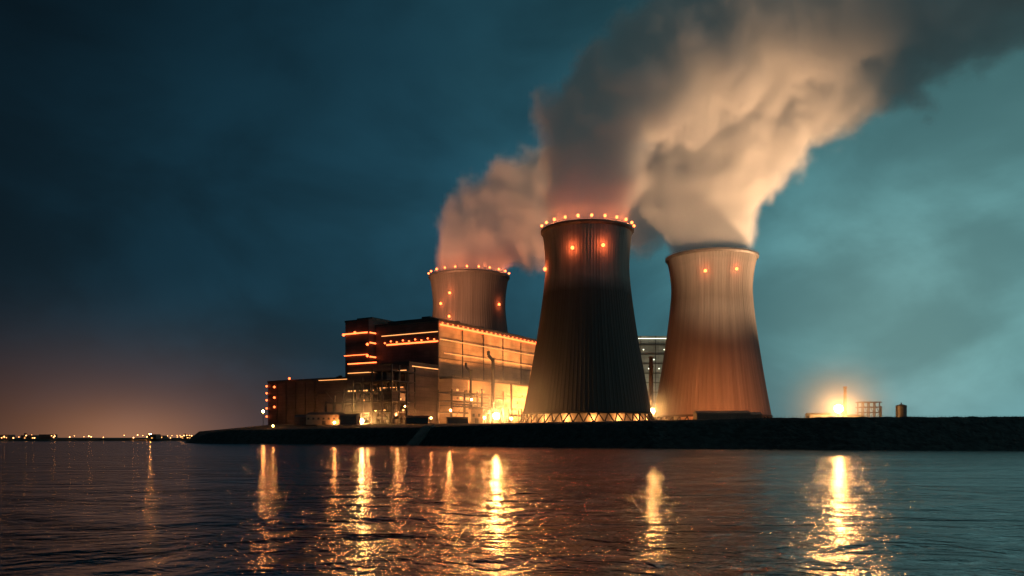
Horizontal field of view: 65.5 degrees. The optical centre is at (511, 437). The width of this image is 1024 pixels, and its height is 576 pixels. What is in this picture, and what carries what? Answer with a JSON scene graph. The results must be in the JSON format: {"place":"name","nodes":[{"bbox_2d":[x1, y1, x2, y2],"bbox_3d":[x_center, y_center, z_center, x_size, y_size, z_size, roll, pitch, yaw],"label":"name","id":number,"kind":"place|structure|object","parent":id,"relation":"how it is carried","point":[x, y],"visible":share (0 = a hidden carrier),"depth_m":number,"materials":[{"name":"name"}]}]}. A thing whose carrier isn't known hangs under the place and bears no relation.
{"place":"outdoors","nodes":[
{"label":"outdoors","id":0,"kind":"place"},
{"bbox_2d":[0,438,187,440],"bbox_3d":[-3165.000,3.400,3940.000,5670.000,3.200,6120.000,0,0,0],"label":"shore ground","id":1,"kind":"structure","parent":0,"point":[106,439],"depth_m":916.49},
{"bbox_2d":[0,433,191,438],"bbox_3d":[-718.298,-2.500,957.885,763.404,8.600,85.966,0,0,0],"label":"distant town","id":2,"kind":"object","parent":1,"relation":"on","point":[48,436],"visible":0.66,"depth_m":930.75},
{"bbox_2d":[4,435,191,438],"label":"distant street lamps","id":3,"kind":"object","parent":1,"relation":"on","point":[103,437],"visible":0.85,"depth_m":922.25,"materials":[{"name":"paint"}]},
{"bbox_2d":[0,441,1023,575],"bbox_3d":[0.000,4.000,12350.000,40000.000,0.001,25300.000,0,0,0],"label":"river water","id":4,"kind":"structure","parent":0,"point":[125,508],"depth_m":43.10,"materials":[{"name":"black liquid"}]},
{"bbox_2d":[0,0,1023,437],"label":"sky","id":5,"kind":"structure","parent":0,"point":[199,198],"materials":[{"name":"blue"}]},
{"bbox_2d":[185,416,1023,450],"bbox_3d":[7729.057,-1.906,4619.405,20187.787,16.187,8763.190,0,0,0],"label":"river bank ground","id":6,"kind":"structure","parent":0,"point":[996,433],"depth_m":290.84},
{"bbox_2d":[294,415,305,424],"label":"plant shed","id":7,"kind":"structure","parent":6,"relation":"on","point":[299,419],"depth_m":570.50,"materials":[{"name":"paint"}]},
{"bbox_2d":[267,377,337,424],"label":"workshop block walls","id":8,"kind":"structure","parent":6,"relation":"on","point":[281,399],"depth_m":669.72,"materials":[{"name":"metal"}]},
{"bbox_2d":[305,412,345,424],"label":"plant shed","id":9,"kind":"structure","parent":6,"relation":"on","point":[329,418],"depth_m":555.44,"materials":[{"name":"paint"}]},
{"bbox_2d":[317,380,346,412],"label":"store block walls","id":10,"kind":"structure","parent":6,"relation":"on","point":[331,388],"depth_m":623.57,"materials":[{"name":"paint"}]},
{"bbox_2d":[319,359,528,383],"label":"roof railings","id":11,"kind":"object","parent":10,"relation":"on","point":[340,377],"visible":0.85,"depth_m":620.26,"materials":[{"name":"metal"}]},
{"bbox_2d":[339,413,360,423],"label":"plant shed","id":12,"kind":"structure","parent":6,"relation":"on","point":[354,418],"depth_m":540.87,"materials":[{"name":"paint"}]},
{"bbox_2d":[345,318,387,377],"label":"bunker tower walls","id":13,"kind":"structure","parent":6,"relation":"on","point":[356,345],"depth_m":631.03,"materials":[{"name":"metal"}]},
{"bbox_2d":[346,361,438,422],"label":"switchgear block walls","id":14,"kind":"structure","parent":6,"relation":"on","point":[426,389],"depth_m":586.67,"materials":[{"name":"paint"}]},
{"bbox_2d":[276,316,523,423],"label":"roof plant","id":15,"kind":"object","parent":6,"relation":"on","point":[426,353],"visible":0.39,"depth_m":617.54,"materials":[{"name":"paint"}]},
{"bbox_2d":[405,384,407,423],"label":"vent stack","id":16,"kind":"object","parent":6,"relation":"on","point":[406,399],"visible":0.78,"depth_m":539.32,"materials":[{"name":"paint"}]},
{"bbox_2d":[406,416,429,423],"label":"plant shed","id":17,"kind":"structure","parent":6,"relation":"on","point":[417,419],"depth_m":516.00,"materials":[{"name":"paint"}]},
{"bbox_2d":[406,424,433,445],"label":"slipway","id":18,"kind":"structure","parent":6,"relation":"on","point":[418,438],"depth_m":399.64,"materials":[{"name":"concrete"}]},
{"bbox_2d":[325,364,525,423],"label":"steel frame and pipes","id":19,"kind":"object","parent":6,"relation":"on","point":[370,407],"visible":0.73,"depth_m":562.51,"materials":[{"name":"metal"}]},
{"bbox_2d":[375,319,535,422],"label":"boiler hall walls","id":20,"kind":"structure","parent":6,"relation":"on","point":[450,364],"depth_m":647.15,"materials":[{"name":"metal"}]},
{"bbox_2d":[266,322,535,417],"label":"facade light strips","id":21,"kind":"object","parent":20,"relation":"attached to","point":[447,325],"visible":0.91,"depth_m":625.23,"materials":[{"name":"orange glass"}]},
{"bbox_2d":[446,417,467,423],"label":"plant shed","id":22,"kind":"structure","parent":6,"relation":"on","point":[451,420],"depth_m":536.74,"materials":[{"name":"paint"}]},
{"bbox_2d":[428,265,509,332],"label":"cooling tower","id":23,"kind":"structure","parent":6,"relation":"on","point":[475,297],"depth_m":839.31,"materials":[{"name":"concrete"}]},
{"bbox_2d":[465,363,483,404],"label":"vent stack","id":24,"kind":"object","parent":6,"relation":"on","point":[470,380],"visible":0.67,"depth_m":584.15,"materials":[{"name":"paint"}]},
{"bbox_2d":[468,407,482,422],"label":"plant shed","id":25,"kind":"structure","parent":6,"relation":"on","point":[475,414],"depth_m":556.35,"materials":[{"name":"paint"}]},
{"bbox_2d":[481,389,482,422],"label":"vent stack","id":26,"kind":"object","parent":6,"relation":"on","point":[482,403],"visible":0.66,"depth_m":584.48,"materials":[{"name":"paint"}]},
{"bbox_2d":[439,376,527,422],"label":"annex walls","id":27,"kind":"structure","parent":6,"relation":"on","point":[447,384],"depth_m":631.59,"materials":[{"name":"paint"}]},
{"bbox_2d":[348,389,522,421],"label":"windows","id":28,"kind":"structure","parent":27,"relation":"attached to","point":[467,399],"depth_m":637.50,"materials":[{"name":"glass"}]},
{"bbox_2d":[493,412,498,422],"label":"flood lamp","id":29,"kind":"object","parent":6,"relation":"on","point":[496,415],"visible":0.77,"depth_m":558.83,"materials":[{"name":"paint"}]},
{"bbox_2d":[487,351,505,422],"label":"vent stack","id":30,"kind":"object","parent":6,"relation":"on","point":[493,384],"visible":0.83,"depth_m":591.00,"materials":[{"name":"paint"}]},
{"bbox_2d":[503,392,503,422],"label":"vent stack","id":31,"kind":"object","parent":6,"relation":"on","point":[503,407],"visible":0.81,"depth_m":599.46,"materials":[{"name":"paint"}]},
{"bbox_2d":[510,384,512,422],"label":"vent stack","id":32,"kind":"object","parent":6,"relation":"on","point":[511,411],"visible":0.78,"depth_m":604.38,"materials":[{"name":"paint"}]},
{"bbox_2d":[519,214,654,422],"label":"cooling tower","id":33,"kind":"structure","parent":6,"relation":"on","point":[587,365],"depth_m":576.94,"materials":[{"name":"concrete"}]},
{"bbox_2d":[648,356,653,407],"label":"vent stack","id":34,"kind":"object","parent":6,"relation":"on","point":[651,384],"visible":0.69,"depth_m":714.35,"materials":[{"name":"paint"}]},
{"bbox_2d":[638,336,666,415],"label":"turbine hall building","id":35,"kind":"structure","parent":6,"relation":"on","point":[654,346],"depth_m":800.00,"materials":[{"name":"paint"}]},
{"bbox_2d":[654,246,772,419],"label":"cooling tower","id":36,"kind":"structure","parent":6,"relation":"on","point":[712,360],"depth_m":663.19,"materials":[{"name":"concrete"}]},
{"bbox_2d":[692,411,750,419],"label":"pump house","id":37,"kind":"structure","parent":6,"relation":"on","point":[697,415],"depth_m":475.00,"materials":[{"name":"paint"}]},
{"bbox_2d":[751,412,761,417],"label":"pump house","id":38,"kind":"structure","parent":6,"relation":"on","point":[756,414],"depth_m":475.50,"materials":[{"name":"paint"}]},
{"bbox_2d":[805,413,832,417],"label":"site hut","id":39,"kind":"object","parent":6,"relation":"on","point":[810,415],"visible":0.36,"depth_m":332.50,"materials":[{"name":"paint"}]},
{"bbox_2d":[834,404,842,416],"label":"flood lamp","id":40,"kind":"object","parent":6,"relation":"on","point":[838,408],"visible":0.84,"depth_m":324.17,"materials":[{"name":"paint"}]},
{"bbox_2d":[843,386,846,416],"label":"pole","id":41,"kind":"object","parent":6,"relation":"on","point":[845,400],"visible":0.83,"depth_m":344.45,"materials":[{"name":"grey metal"}]},
{"bbox_2d":[843,414,865,416],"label":"site hut","id":42,"kind":"object","parent":6,"relation":"on","point":[849,415],"visible":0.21,"depth_m":336.00,"materials":[{"name":"paint"}]},
{"bbox_2d":[855,402,881,416],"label":"switchyard gantry","id":43,"kind":"object","parent":6,"relation":"on","point":[862,407],"visible":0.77,"depth_m":327.91,"materials":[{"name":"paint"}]},
{"bbox_2d":[896,403,906,416],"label":"storage tank","id":44,"kind":"object","parent":6,"relation":"on","point":[901,409],"visible":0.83,"depth_m":328.26,"materials":[{"name":"metal"}]}
]}

